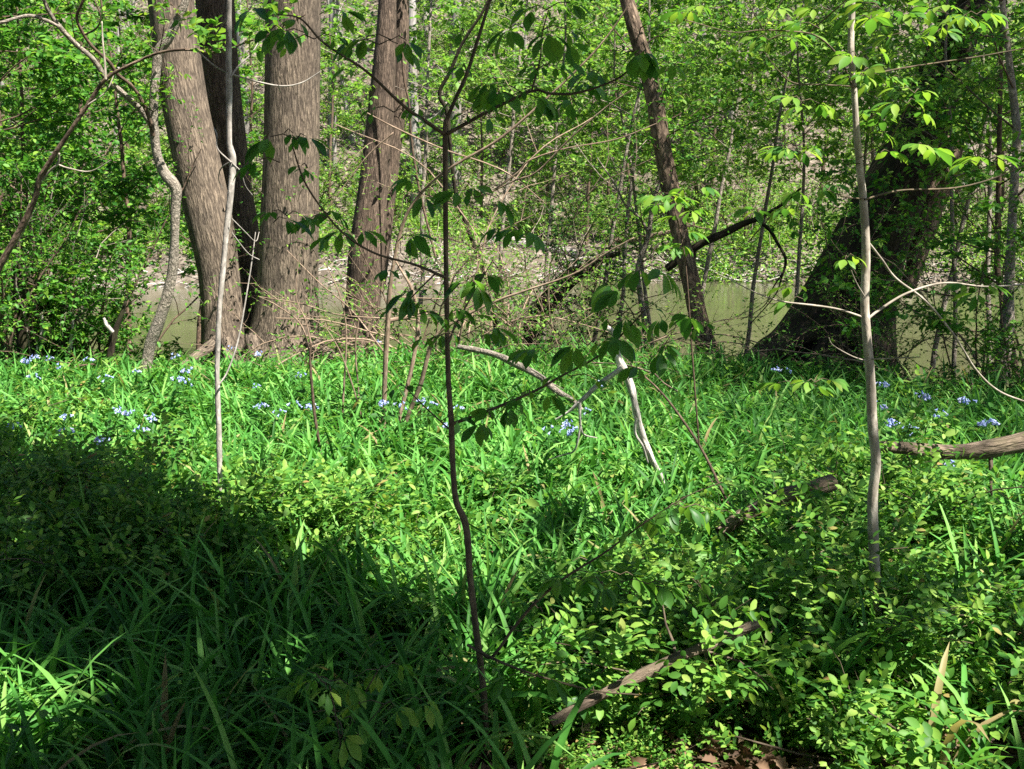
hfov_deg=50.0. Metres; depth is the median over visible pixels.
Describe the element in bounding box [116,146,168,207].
riverside shrub
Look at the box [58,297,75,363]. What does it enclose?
dead stump
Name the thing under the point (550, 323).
twiggy shrub
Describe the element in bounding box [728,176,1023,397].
twiggy shrub
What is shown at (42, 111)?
understory tree
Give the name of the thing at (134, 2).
hillside tree
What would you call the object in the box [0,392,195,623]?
rose bush
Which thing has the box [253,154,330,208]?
riverside shrub
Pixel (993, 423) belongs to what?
bluebell
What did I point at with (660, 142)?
leaning tree
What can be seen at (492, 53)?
riverside tree
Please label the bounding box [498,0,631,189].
riverside tree
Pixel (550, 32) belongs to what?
hillside tree
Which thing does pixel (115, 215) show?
understory tree
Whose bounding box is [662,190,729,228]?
riverside shrub
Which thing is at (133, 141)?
understory tree
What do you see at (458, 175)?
hillside tree
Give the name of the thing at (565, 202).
riverside shrub
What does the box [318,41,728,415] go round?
twiggy shrub
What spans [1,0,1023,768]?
ground
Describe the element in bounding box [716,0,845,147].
riverside tree
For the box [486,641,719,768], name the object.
rose bush
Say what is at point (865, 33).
hillside tree
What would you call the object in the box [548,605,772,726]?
fallen log
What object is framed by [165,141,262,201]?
riverside shrub
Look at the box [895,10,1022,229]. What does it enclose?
riverside tree
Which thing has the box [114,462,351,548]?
rose bush
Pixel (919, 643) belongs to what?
rose bush
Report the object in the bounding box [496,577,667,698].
rose bush
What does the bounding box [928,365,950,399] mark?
bank shrub
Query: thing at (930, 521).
rose bush
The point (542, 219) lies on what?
riverside shrub
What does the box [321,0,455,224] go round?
hillside tree
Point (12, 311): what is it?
bank shrub
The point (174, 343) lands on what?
bank shrub
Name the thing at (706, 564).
rose bush
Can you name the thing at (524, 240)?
driftwood log
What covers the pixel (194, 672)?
grass
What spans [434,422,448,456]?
bluebell
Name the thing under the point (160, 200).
riverside shrub
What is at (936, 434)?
bluebell
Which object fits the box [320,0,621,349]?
understory tree
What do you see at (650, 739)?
rose bush
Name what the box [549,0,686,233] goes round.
riverside tree
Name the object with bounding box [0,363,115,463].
rose bush
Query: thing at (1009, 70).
pale tree
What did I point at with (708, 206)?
riverside shrub
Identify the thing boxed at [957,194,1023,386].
bank shrub
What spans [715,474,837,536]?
fallen log
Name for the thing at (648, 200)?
leafy sapling
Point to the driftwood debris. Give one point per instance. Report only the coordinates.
(731, 278)
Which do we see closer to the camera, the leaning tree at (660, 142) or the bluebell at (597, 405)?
the bluebell at (597, 405)
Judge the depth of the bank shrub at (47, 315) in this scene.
12.25 m
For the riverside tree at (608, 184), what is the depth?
44.72 m
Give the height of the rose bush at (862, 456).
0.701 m
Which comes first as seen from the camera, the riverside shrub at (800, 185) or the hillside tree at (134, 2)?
the riverside shrub at (800, 185)
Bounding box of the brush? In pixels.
[5,0,1023,285]
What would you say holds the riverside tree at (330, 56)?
on the ground at (499, 194)
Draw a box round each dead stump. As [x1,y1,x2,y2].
[12,261,45,368]
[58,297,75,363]
[103,301,126,370]
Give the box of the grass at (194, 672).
[0,332,1023,768]
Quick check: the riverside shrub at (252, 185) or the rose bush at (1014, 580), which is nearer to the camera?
the rose bush at (1014, 580)
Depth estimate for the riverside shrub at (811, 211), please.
37.23 m
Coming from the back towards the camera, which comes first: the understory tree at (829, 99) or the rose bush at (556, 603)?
the understory tree at (829, 99)
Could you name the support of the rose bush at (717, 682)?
on the ground at (499, 194)
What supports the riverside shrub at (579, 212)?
on the ground at (499, 194)
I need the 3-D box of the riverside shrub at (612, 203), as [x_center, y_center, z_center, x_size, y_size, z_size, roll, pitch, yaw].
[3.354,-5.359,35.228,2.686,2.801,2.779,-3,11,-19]
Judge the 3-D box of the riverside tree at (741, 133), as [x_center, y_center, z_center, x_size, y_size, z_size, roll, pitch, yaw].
[6.739,-9.845,40.923,5.070,9.007,4.991,0,10,2]
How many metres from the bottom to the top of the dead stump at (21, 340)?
0.999 m
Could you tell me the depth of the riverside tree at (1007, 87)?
37.89 m
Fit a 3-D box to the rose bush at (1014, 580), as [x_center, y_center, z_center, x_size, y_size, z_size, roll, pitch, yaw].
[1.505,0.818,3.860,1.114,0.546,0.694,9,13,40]
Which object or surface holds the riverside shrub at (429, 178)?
on the ground at (499, 194)
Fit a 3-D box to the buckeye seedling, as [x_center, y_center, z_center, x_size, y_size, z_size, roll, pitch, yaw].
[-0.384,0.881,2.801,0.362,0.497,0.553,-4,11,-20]
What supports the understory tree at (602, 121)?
on the ground at (499, 194)
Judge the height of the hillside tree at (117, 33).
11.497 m
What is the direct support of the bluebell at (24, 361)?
on the grass at (194, 672)
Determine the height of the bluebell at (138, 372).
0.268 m
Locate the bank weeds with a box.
[1,339,1011,400]
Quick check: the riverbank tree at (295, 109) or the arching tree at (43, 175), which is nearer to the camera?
the arching tree at (43, 175)
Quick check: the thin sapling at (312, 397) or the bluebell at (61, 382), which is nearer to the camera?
the thin sapling at (312, 397)
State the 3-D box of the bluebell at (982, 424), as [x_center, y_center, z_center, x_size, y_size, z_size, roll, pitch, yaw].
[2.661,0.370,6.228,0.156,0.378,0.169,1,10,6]
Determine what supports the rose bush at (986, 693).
on the ground at (499, 194)
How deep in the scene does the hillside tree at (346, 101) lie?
46.63 m
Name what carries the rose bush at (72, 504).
on the ground at (499, 194)
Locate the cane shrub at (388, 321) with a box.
[262,0,656,437]
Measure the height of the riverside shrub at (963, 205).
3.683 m
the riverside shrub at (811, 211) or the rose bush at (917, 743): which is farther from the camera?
the riverside shrub at (811, 211)
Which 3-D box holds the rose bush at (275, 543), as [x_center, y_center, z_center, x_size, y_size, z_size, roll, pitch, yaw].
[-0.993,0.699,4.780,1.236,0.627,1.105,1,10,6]
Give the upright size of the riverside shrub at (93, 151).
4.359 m
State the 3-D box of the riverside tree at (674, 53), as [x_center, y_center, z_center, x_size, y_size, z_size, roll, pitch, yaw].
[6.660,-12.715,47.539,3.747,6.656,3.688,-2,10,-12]
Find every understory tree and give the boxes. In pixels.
[0,0,138,344]
[0,0,152,318]
[0,0,155,352]
[0,0,166,359]
[0,7,142,328]
[0,76,172,363]
[1,0,260,285]
[85,4,330,349]
[236,0,525,346]
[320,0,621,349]
[321,0,704,339]
[419,0,740,339]
[450,0,806,342]
[470,0,786,353]
[578,0,924,352]
[586,0,891,354]
[680,0,908,300]
[726,0,1023,161]
[758,0,1023,372]
[767,0,1023,384]
[799,0,1023,384]
[803,0,1023,371]
[804,0,1023,174]
[884,26,1023,380]
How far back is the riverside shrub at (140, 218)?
34.72 m
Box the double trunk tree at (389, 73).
[334,0,436,361]
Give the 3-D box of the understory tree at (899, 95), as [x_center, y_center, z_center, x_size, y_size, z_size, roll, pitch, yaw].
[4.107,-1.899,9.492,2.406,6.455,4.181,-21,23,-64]
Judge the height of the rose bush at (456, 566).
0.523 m
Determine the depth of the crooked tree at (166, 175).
8.74 m
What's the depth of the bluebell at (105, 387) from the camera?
7.44 m
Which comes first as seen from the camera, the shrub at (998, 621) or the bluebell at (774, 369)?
the shrub at (998, 621)
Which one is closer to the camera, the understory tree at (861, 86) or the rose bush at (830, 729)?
the rose bush at (830, 729)
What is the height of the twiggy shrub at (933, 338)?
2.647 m
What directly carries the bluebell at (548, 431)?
on the ground at (499, 194)
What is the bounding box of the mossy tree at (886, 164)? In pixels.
[735,0,1016,383]
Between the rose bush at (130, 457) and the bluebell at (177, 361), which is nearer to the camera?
the rose bush at (130, 457)
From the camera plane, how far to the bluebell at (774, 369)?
8.33 m
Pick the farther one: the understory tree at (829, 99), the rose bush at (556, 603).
the understory tree at (829, 99)
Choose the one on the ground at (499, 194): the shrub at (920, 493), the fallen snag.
the shrub at (920, 493)
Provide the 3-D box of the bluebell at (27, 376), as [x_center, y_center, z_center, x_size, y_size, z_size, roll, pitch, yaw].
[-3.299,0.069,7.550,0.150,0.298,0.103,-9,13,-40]
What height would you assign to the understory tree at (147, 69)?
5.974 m
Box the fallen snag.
[664,188,800,323]
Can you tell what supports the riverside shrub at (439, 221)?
on the ground at (499, 194)
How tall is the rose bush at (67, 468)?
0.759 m
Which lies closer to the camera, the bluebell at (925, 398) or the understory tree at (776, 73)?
the bluebell at (925, 398)
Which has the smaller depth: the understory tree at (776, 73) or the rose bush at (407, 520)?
the rose bush at (407, 520)
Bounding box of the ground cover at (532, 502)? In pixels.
[0,334,1023,768]
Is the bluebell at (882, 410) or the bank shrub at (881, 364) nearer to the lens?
the bluebell at (882, 410)
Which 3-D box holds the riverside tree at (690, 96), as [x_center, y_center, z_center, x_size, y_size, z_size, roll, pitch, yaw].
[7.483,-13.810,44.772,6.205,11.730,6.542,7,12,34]
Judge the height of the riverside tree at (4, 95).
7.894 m
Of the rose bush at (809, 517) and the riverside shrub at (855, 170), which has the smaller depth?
the rose bush at (809, 517)
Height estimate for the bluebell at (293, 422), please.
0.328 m
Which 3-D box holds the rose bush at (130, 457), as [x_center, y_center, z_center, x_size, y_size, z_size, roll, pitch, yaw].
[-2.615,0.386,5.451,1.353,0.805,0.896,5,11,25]
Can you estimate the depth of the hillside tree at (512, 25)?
53.38 m
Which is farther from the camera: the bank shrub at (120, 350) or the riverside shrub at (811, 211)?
the riverside shrub at (811, 211)
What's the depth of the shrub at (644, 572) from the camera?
3.81 m
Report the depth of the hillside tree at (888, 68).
48.16 m
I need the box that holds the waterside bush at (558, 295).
[437,0,666,356]
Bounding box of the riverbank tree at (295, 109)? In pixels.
[147,0,348,375]
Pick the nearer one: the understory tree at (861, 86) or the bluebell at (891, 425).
the bluebell at (891, 425)
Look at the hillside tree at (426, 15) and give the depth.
50.37 m
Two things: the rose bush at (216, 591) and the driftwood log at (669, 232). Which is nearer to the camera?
the rose bush at (216, 591)
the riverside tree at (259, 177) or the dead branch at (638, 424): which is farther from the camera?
the riverside tree at (259, 177)
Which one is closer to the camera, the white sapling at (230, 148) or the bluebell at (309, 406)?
the white sapling at (230, 148)
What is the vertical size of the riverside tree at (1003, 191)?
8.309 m
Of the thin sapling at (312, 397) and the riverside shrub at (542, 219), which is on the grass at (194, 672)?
the thin sapling at (312, 397)
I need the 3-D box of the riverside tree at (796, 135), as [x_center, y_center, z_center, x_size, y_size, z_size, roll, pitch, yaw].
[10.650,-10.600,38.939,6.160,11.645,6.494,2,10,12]
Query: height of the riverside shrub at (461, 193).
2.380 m
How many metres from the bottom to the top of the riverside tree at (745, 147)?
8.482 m
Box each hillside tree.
[0,7,116,171]
[0,18,26,137]
[74,1,151,158]
[75,0,145,71]
[108,1,195,46]
[116,0,134,41]
[235,0,326,137]
[241,0,341,51]
[250,0,377,166]
[321,0,374,142]
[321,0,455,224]
[336,0,343,35]
[414,0,528,210]
[423,0,472,97]
[471,0,547,89]
[471,0,556,82]
[497,0,523,76]
[508,0,621,148]
[534,0,622,92]
[606,0,752,153]
[698,0,831,125]
[704,0,778,140]
[816,0,903,70]
[818,0,864,88]
[862,0,931,104]
[929,0,1021,43]
[958,0,1022,192]
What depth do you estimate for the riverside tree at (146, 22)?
39.65 m
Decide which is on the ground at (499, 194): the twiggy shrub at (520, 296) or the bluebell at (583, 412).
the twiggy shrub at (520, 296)
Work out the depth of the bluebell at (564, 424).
6.23 m
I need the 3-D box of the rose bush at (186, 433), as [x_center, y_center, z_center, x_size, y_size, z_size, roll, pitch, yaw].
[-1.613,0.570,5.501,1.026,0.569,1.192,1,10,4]
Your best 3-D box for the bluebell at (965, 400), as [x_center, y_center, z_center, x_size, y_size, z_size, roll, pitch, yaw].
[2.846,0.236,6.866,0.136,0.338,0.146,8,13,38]
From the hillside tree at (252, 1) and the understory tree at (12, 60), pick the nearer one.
the understory tree at (12, 60)
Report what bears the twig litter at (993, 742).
on the ground at (499, 194)
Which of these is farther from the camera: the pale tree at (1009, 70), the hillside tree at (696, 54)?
the hillside tree at (696, 54)
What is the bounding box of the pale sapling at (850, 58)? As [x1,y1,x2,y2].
[659,0,1023,631]
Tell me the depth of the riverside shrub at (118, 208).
36.29 m
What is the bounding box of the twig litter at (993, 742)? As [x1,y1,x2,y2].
[420,584,1023,768]
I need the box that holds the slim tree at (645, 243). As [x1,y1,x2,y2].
[567,64,741,355]
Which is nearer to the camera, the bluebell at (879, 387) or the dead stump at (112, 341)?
the bluebell at (879, 387)
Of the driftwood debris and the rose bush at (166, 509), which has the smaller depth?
the rose bush at (166, 509)
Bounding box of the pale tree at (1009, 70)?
[878,0,1023,386]
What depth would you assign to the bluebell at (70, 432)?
5.95 m
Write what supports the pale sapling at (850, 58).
on the ground at (499, 194)
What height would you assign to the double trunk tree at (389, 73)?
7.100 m
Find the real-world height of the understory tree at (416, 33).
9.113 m
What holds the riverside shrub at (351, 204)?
on the ground at (499, 194)
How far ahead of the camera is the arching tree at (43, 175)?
6.95 m
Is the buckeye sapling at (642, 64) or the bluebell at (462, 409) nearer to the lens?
the buckeye sapling at (642, 64)
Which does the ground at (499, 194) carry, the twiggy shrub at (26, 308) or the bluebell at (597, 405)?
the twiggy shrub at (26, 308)
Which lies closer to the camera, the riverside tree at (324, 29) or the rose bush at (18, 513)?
the rose bush at (18, 513)
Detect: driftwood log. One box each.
[481,237,577,257]
[603,218,702,243]
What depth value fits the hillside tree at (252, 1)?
46.84 m
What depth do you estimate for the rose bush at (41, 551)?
4.18 m
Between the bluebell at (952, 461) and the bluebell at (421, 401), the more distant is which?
the bluebell at (421, 401)
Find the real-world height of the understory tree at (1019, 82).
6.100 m
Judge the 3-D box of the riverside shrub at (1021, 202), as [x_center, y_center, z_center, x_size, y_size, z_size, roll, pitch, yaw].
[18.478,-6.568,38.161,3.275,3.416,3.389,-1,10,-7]
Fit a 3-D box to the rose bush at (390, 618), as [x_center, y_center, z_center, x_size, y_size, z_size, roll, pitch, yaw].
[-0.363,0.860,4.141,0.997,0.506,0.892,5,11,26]
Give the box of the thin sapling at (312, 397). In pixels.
[259,260,351,453]
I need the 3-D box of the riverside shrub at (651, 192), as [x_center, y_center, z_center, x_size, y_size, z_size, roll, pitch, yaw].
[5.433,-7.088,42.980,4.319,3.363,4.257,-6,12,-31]
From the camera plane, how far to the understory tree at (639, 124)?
13.11 m
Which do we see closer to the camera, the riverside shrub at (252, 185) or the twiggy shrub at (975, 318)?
the twiggy shrub at (975, 318)
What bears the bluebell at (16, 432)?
on the grass at (194, 672)
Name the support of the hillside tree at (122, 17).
on the ground at (499, 194)
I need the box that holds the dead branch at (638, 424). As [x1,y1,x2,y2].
[548,326,664,483]
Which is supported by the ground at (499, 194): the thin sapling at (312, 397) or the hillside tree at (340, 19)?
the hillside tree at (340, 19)
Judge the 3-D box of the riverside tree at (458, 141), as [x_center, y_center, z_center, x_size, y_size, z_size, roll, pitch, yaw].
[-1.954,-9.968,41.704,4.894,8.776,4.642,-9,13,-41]
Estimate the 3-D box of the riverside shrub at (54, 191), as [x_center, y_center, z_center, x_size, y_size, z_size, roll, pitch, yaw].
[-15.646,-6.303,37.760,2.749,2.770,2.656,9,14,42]
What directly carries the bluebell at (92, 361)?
on the ground at (499, 194)
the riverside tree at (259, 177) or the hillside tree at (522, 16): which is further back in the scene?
the hillside tree at (522, 16)
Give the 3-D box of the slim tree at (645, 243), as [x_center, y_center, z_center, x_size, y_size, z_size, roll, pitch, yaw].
[1.503,-1.691,11.431,1.844,3.161,1.528,0,10,0]
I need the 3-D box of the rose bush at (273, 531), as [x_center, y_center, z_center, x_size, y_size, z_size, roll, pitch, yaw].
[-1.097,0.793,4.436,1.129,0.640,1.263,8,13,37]
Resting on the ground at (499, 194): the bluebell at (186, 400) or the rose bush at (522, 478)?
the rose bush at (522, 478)
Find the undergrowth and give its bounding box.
[0,0,1023,283]
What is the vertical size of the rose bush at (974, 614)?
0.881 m
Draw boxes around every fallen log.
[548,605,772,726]
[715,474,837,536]
[879,431,1023,495]
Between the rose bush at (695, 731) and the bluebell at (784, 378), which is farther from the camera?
the bluebell at (784, 378)
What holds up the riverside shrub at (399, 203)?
on the ground at (499, 194)
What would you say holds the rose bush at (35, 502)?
on the ground at (499, 194)
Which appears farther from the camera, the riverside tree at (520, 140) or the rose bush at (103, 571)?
the riverside tree at (520, 140)
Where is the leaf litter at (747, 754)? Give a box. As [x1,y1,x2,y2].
[7,418,1023,768]
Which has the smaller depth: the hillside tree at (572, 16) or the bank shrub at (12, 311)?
the bank shrub at (12, 311)
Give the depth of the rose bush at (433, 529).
4.86 m
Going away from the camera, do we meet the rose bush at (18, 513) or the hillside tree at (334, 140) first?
the rose bush at (18, 513)
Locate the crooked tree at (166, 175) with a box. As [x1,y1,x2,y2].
[0,0,190,375]
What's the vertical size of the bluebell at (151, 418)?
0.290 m
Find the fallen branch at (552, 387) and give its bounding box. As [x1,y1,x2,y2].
[457,344,586,415]
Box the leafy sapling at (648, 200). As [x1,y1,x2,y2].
[635,185,732,513]
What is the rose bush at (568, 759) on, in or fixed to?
on the ground at (499, 194)
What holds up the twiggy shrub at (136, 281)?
on the ground at (499, 194)
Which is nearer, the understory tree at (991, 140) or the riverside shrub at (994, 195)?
the understory tree at (991, 140)
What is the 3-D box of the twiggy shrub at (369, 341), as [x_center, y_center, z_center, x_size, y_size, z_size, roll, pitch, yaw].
[-0.901,-0.957,11.020,4.109,4.754,5.902,-1,10,-5]
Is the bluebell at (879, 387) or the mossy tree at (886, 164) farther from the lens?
the mossy tree at (886, 164)
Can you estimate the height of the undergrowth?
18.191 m
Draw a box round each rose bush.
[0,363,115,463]
[0,384,94,431]
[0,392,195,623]
[0,407,110,471]
[0,418,158,520]
[0,422,135,509]
[0,468,173,536]
[0,474,115,565]
[0,482,287,624]
[5,418,310,596]
[21,469,264,629]
[22,446,370,603]
[72,470,391,630]
[85,425,277,511]
[95,544,259,638]
[112,466,420,592]
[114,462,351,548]
[222,443,412,596]
[234,509,485,622]
[290,461,523,564]
[299,516,566,666]
[327,507,428,550]
[426,458,638,552]
[474,677,647,768]
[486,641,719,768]
[494,493,1010,768]
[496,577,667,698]
[520,518,739,666]
[544,665,725,768]
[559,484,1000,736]
[595,607,916,760]
[602,487,1023,737]
[604,634,768,755]
[608,542,765,609]
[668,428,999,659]
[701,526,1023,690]
[710,652,960,768]
[713,413,1008,523]
[738,364,1023,586]
[744,568,1023,768]
[773,592,1023,750]
[775,418,1023,631]
[780,464,1023,582]
[789,499,959,543]
[797,545,1023,688]
[837,443,1023,579]
[855,542,1023,744]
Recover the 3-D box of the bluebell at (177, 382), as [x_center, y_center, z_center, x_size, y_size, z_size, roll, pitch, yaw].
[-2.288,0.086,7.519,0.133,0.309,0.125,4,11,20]
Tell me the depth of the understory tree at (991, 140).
12.74 m
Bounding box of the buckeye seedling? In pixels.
[276,662,442,768]
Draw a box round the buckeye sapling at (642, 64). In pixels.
[232,0,729,759]
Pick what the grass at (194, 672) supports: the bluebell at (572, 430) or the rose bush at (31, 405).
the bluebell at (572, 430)
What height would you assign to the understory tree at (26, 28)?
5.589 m
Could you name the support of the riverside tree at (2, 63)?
on the ground at (499, 194)
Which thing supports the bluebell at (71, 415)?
on the grass at (194, 672)
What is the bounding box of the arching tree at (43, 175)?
[0,0,305,273]
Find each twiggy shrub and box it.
[0,96,352,380]
[0,138,207,365]
[173,34,608,386]
[204,135,595,387]
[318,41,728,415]
[328,257,567,363]
[334,150,706,357]
[362,93,840,391]
[560,312,729,349]
[675,203,1023,388]
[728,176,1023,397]
[760,173,1023,410]
[852,174,1023,414]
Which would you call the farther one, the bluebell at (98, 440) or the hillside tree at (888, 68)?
the hillside tree at (888, 68)
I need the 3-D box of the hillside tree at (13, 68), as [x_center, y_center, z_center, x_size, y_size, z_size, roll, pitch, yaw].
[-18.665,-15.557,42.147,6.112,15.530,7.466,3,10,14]
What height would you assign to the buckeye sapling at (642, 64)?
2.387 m
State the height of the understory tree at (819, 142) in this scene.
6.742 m
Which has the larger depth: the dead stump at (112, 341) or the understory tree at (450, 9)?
the understory tree at (450, 9)
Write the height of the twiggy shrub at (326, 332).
2.937 m
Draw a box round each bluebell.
[6,422,30,451]
[14,357,34,385]
[22,373,40,400]
[31,354,47,374]
[44,355,60,382]
[56,362,72,389]
[58,427,78,455]
[59,413,79,441]
[83,356,101,384]
[94,435,112,463]
[97,374,114,407]
[108,406,121,441]
[115,409,135,435]
[132,368,146,403]
[132,425,151,451]
[144,413,157,440]
[167,376,184,404]
[170,353,187,379]
[172,367,192,392]
[172,378,195,418]
[250,351,261,379]
[251,402,270,432]
[252,383,265,416]
[272,409,288,442]
[282,400,302,433]
[294,372,306,408]
[305,403,321,431]
[378,400,391,427]
[388,401,408,439]
[412,397,426,426]
[423,401,437,436]
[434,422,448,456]
[453,404,466,430]
[542,425,559,464]
[549,426,577,456]
[553,419,572,460]
[580,408,591,445]
[590,380,603,420]
[769,367,783,383]
[776,367,792,394]
[875,381,889,411]
[879,403,892,440]
[884,418,900,441]
[900,424,916,458]
[915,391,934,418]
[929,408,955,439]
[933,460,954,479]
[958,396,979,431]
[972,418,997,460]
[974,419,999,471]
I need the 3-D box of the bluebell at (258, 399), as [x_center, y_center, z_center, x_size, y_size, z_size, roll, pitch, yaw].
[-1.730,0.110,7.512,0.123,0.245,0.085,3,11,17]
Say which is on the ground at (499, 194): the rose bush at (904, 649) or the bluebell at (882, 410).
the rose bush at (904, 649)
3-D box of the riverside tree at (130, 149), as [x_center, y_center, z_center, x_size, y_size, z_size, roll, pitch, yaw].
[-13.822,-8.697,36.236,4.472,8.071,4.543,4,11,19]
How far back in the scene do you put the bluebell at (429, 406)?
6.70 m
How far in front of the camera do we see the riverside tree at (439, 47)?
48.41 m
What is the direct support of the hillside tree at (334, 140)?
on the ground at (499, 194)
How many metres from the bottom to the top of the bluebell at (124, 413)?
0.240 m
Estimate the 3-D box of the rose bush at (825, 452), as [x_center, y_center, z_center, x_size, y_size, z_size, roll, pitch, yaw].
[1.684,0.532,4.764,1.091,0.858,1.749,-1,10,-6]
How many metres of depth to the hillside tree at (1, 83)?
45.27 m
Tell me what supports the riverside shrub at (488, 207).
on the ground at (499, 194)
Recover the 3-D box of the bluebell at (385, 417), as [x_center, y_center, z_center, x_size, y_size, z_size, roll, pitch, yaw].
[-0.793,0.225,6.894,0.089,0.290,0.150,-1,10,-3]
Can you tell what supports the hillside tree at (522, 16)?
on the ground at (499, 194)
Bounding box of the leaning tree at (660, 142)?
[545,0,784,360]
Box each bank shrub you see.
[0,128,110,324]
[0,170,91,371]
[0,234,159,369]
[0,319,162,363]
[4,234,169,370]
[5,241,117,360]
[78,335,200,367]
[838,348,911,386]
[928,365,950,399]
[937,356,1023,386]
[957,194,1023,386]
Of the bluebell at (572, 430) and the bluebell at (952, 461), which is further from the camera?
the bluebell at (572, 430)
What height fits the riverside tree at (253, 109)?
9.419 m
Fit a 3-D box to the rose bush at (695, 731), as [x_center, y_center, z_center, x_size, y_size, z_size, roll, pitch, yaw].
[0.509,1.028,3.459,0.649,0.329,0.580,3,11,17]
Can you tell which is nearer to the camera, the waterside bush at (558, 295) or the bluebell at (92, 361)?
the bluebell at (92, 361)
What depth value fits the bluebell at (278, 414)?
6.73 m
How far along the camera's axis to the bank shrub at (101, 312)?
10.09 m
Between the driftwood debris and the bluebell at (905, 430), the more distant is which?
the driftwood debris
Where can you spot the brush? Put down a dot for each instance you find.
(571, 244)
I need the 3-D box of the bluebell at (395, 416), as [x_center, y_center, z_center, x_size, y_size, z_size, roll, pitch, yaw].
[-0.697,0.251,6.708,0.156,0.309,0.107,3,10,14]
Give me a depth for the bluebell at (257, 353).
8.69 m
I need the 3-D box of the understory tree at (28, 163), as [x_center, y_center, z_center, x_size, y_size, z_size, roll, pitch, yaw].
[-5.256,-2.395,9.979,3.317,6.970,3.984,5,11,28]
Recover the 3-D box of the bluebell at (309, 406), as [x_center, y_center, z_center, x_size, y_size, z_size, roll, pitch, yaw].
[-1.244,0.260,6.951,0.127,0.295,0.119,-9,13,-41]
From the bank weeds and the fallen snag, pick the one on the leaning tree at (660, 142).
the fallen snag
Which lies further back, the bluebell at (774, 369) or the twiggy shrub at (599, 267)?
the twiggy shrub at (599, 267)
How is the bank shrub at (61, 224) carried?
on the ground at (499, 194)
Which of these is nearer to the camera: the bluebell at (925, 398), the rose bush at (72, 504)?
the rose bush at (72, 504)
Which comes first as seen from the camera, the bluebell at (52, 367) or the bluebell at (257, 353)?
the bluebell at (52, 367)
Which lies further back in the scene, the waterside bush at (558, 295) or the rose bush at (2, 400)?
the waterside bush at (558, 295)
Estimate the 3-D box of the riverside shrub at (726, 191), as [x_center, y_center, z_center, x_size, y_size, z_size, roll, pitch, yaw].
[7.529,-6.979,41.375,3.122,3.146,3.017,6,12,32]
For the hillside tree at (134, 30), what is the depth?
46.71 m
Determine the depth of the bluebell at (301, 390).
7.75 m
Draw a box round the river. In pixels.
[8,280,1023,386]
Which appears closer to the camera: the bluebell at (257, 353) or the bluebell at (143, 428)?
the bluebell at (143, 428)
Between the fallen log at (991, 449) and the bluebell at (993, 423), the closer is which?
the fallen log at (991, 449)
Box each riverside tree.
[0,0,107,161]
[0,20,66,225]
[13,2,170,214]
[52,0,196,230]
[125,0,264,180]
[148,0,359,182]
[261,3,408,227]
[320,22,350,146]
[372,0,474,61]
[376,0,519,112]
[420,10,533,226]
[436,0,528,157]
[491,13,617,234]
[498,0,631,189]
[514,0,642,244]
[527,0,648,205]
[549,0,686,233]
[623,21,710,147]
[631,2,762,230]
[664,0,780,187]
[699,9,800,217]
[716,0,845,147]
[725,0,896,224]
[827,53,957,220]
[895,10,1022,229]
[955,0,1023,229]
[978,0,1023,163]
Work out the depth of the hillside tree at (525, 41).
51.55 m
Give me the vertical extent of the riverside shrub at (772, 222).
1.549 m
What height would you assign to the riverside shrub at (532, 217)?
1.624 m
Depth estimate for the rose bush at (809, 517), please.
4.43 m
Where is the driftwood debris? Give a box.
[47,230,1023,287]
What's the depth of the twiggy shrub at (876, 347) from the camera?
9.20 m
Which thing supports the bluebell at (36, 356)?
on the grass at (194, 672)
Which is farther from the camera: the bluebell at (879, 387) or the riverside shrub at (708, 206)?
the riverside shrub at (708, 206)
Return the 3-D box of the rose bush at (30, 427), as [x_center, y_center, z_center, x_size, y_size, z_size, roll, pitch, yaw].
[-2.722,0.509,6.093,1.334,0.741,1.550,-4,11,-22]
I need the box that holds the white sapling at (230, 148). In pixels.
[161,0,320,505]
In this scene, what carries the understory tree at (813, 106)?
on the ground at (499, 194)
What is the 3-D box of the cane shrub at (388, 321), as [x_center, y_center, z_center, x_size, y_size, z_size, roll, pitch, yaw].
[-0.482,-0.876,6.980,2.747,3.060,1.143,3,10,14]
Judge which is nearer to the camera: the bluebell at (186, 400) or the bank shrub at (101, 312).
the bluebell at (186, 400)
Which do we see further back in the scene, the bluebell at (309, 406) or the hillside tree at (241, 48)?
the hillside tree at (241, 48)
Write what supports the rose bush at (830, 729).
on the ground at (499, 194)
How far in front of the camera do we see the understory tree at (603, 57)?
15.55 m
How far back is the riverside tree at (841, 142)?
37.56 m
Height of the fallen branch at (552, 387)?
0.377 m
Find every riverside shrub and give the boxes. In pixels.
[9,167,89,219]
[16,129,144,190]
[88,209,144,239]
[91,171,165,233]
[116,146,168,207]
[124,193,186,240]
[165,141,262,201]
[171,162,261,213]
[252,143,361,217]
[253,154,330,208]
[319,112,442,214]
[319,192,356,227]
[329,162,427,230]
[414,207,459,236]
[416,173,481,228]
[448,169,550,231]
[482,201,542,237]
[509,179,570,240]
[520,157,666,234]
[571,193,614,220]
[576,173,664,259]
[611,165,708,228]
[617,136,814,257]
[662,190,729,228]
[681,161,760,232]
[748,206,799,241]
[772,169,843,235]
[773,176,850,243]
[839,144,876,214]
[941,143,1018,241]
[945,148,1023,231]
[980,151,1023,222]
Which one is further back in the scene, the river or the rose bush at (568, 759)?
the river
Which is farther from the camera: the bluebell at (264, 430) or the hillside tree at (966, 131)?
the hillside tree at (966, 131)
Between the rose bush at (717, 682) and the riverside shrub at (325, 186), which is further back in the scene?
the riverside shrub at (325, 186)
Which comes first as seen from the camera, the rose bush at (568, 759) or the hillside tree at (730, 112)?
the rose bush at (568, 759)
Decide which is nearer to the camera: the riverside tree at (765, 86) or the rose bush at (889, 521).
the rose bush at (889, 521)

